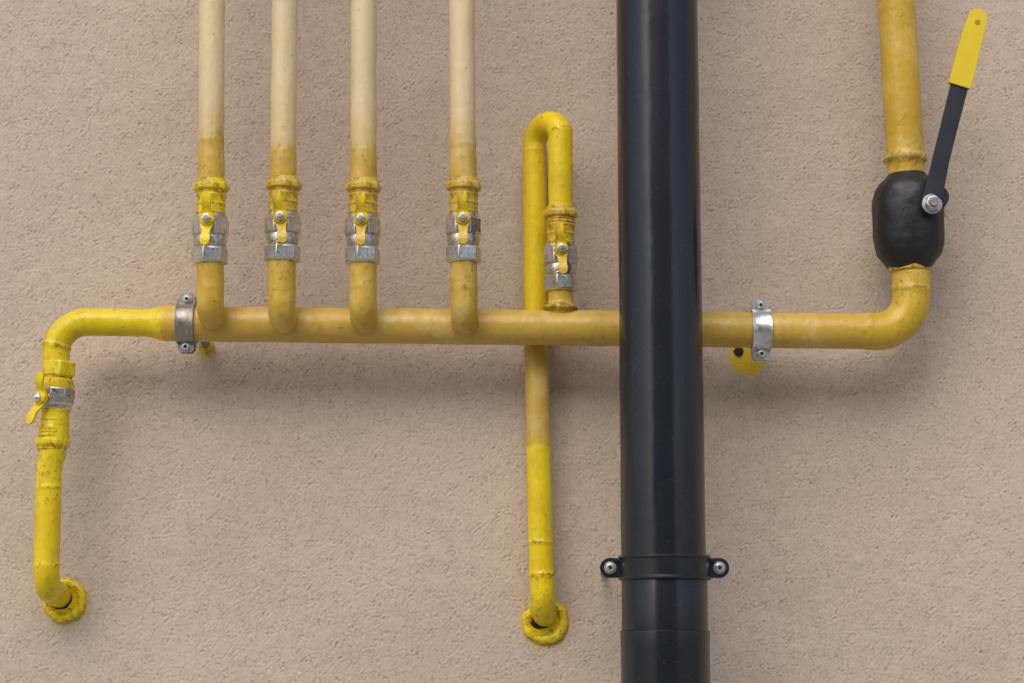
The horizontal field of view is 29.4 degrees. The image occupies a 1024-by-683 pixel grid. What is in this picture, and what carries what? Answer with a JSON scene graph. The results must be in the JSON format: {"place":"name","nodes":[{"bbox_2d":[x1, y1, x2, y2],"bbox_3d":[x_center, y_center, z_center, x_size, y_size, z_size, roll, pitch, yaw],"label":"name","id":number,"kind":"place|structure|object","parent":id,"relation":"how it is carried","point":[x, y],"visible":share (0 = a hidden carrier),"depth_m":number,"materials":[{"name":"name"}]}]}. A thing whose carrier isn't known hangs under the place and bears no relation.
{"place":"outdoors","nodes":[
{"label":"outdoors","id":0,"kind":"place"},
{"label":"ground","id":1,"kind":"structure","parent":0,"visible":0},
{"bbox_2d":[0,0,1023,682],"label":"stucco wall","id":2,"kind":"structure","parent":1,"relation":"on","point":[256,512],"depth_m":2.52,"materials":[{"name":"beige paint"}]},
{"bbox_2d":[616,0,709,682],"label":"drainpipe","id":3,"kind":"object","parent":2,"relation":"attached to","point":[665,635],"visible":0.99,"depth_m":2.32,"materials":[{"name":"plastic"}]},
{"bbox_2d":[600,554,728,580],"bbox_3d":[0.181,0.278,2.374,0.153,0.029,0.223,0,-9,0],"label":"drainpipe clamp","id":4,"kind":"object","parent":2,"relation":"attached to","point":[665,566],"visible":0.96,"depth_m":2.28,"materials":[{"name":"black metal"}]},
{"bbox_2d":[734,300,772,360],"bbox_3d":[0.309,-0.010,2.479,0.030,0.077,0.110,1,-9,-7],"label":"pipe clamp","id":5,"kind":"object","parent":2,"relation":"attached to","point":[760,349],"visible":0.89,"depth_m":2.44,"materials":[{"name":"metal"}]},
{"bbox_2d":[145,268,930,349],"bbox_3d":[0.035,-0.045,2.458,0.987,0.113,0.051,0,-9,0],"label":"gas header pipe","id":6,"kind":"object","parent":5,"relation":"on","point":[900,319],"visible":0.78,"depth_m":2.43,"materials":[{"name":"metal"}]},
{"bbox_2d":[33,308,146,607],"bbox_3d":[-0.518,0.150,2.473,0.150,0.375,0.130,0,-9,0],"label":"gas branch pipe","id":7,"kind":"object","parent":6,"relation":"attached to","point":[65,332],"visible":0.9,"depth_m":2.42,"materials":[{"name":"metal"}]},
{"bbox_2d":[26,359,75,449],"bbox_3d":[-0.575,0.079,2.430,0.044,0.113,0.061,-2,-10,29],"label":"gas ball valve","id":8,"kind":"object","parent":7,"relation":"on","point":[53,396],"visible":0.97,"depth_m":2.42,"materials":[{"name":"paint"}]},
{"bbox_2d":[42,577,86,622],"bbox_3d":[-0.568,0.328,2.477,0.056,0.057,0.014,0,-9,0],"label":"pipe wall sleeve","id":9,"kind":"object","parent":7,"relation":"attached to","point":[73,608],"visible":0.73,"depth_m":2.47,"materials":[{"name":"paint"}]},
{"bbox_2d":[174,294,213,353],"bbox_3d":[-0.406,-0.018,2.480,0.029,0.075,0.110,-1,-9,7],"label":"pipe clamp","id":10,"kind":"object","parent":6,"relation":"attached to","point":[183,324],"visible":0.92,"depth_m":2.44,"materials":[{"name":"metal"}]},
{"bbox_2d":[196,0,226,329],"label":"gas riser pipe","id":11,"kind":"object","parent":6,"relation":"attached to","point":[211,312],"visible":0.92,"depth_m":2.43,"materials":[{"name":"metal"}]},
{"bbox_2d":[191,177,229,264],"bbox_3d":[-0.375,-0.150,2.417,0.044,0.107,0.062,0,-9,0],"label":"gas ball valve","id":12,"kind":"object","parent":11,"relation":"attached to","point":[210,223],"visible":0.98,"depth_m":2.41,"materials":[{"name":"paint"}]},
{"bbox_2d":[267,0,297,334],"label":"gas riser pipe","id":13,"kind":"object","parent":6,"relation":"attached to","point":[281,288],"visible":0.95,"depth_m":2.43,"materials":[{"name":"metal"}]},
{"bbox_2d":[264,175,301,262],"bbox_3d":[-0.285,-0.152,2.418,0.044,0.107,0.062,0,-9,0],"label":"gas ball valve","id":14,"kind":"object","parent":13,"relation":"attached to","point":[282,225],"visible":0.97,"depth_m":2.41,"materials":[{"name":"paint"}]},
{"bbox_2d":[349,0,377,333],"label":"gas riser pipe","id":15,"kind":"object","parent":6,"relation":"attached to","point":[363,278],"visible":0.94,"depth_m":2.43,"materials":[{"name":"metal"}]},
{"bbox_2d":[345,177,380,264],"bbox_3d":[-0.185,-0.150,2.417,0.044,0.107,0.062,0,-9,0],"label":"gas ball valve","id":16,"kind":"object","parent":15,"relation":"attached to","point":[362,228],"visible":1,"depth_m":2.41,"materials":[{"name":"paint"}]},
{"bbox_2d":[449,0,477,334],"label":"gas riser pipe","id":17,"kind":"object","parent":6,"relation":"attached to","point":[463,275],"visible":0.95,"depth_m":2.43,"materials":[{"name":"metal"}]},
{"bbox_2d":[445,176,481,263],"bbox_3d":[-0.060,-0.151,2.418,0.044,0.107,0.062,0,-9,0],"label":"gas ball valve","id":18,"kind":"object","parent":17,"relation":"attached to","point":[463,227],"visible":0.99,"depth_m":2.41,"materials":[{"name":"paint"}]},
{"bbox_2d":[522,111,577,625],"bbox_3d":[0.043,0.034,2.495,0.061,0.660,0.147,2,-9,-11],"label":"gas loop pipe","id":19,"kind":"object","parent":6,"relation":"attached to","point":[554,129],"visible":0.88,"depth_m":2.47,"materials":[{"name":"metal"}]},
{"bbox_2d":[522,601,568,643],"bbox_3d":[0.042,0.354,2.473,0.060,0.058,0.015,0,-9,0],"label":"pipe wall sleeve","id":20,"kind":"object","parent":19,"relation":"attached to","point":[555,631],"visible":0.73,"depth_m":2.47,"materials":[{"name":"paint"}]},
{"bbox_2d":[543,204,577,292],"bbox_3d":[0.061,-0.118,2.460,0.043,0.109,0.061,0,-9,0],"label":"gas ball valve","id":21,"kind":"object","parent":19,"relation":"attached to","point":[560,257],"visible":1,"depth_m":2.45,"materials":[{"name":"paint"}]},
{"bbox_2d":[871,8,986,273],"bbox_3d":[0.520,-0.253,2.469,0.095,0.329,0.150,7,-11,-38],"label":"lever ball valve","id":22,"kind":"object","parent":6,"relation":"on","point":[908,206],"visible":0.98,"depth_m":2.44,"materials":[{"name":"paint"}]},
{"bbox_2d":[877,0,927,175],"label":"gas supply pipe","id":23,"kind":"object","parent":22,"relation":"on","point":[901,93],"visible":0.93,"depth_m":2.48,"materials":[{"name":"metal"}]}
]}

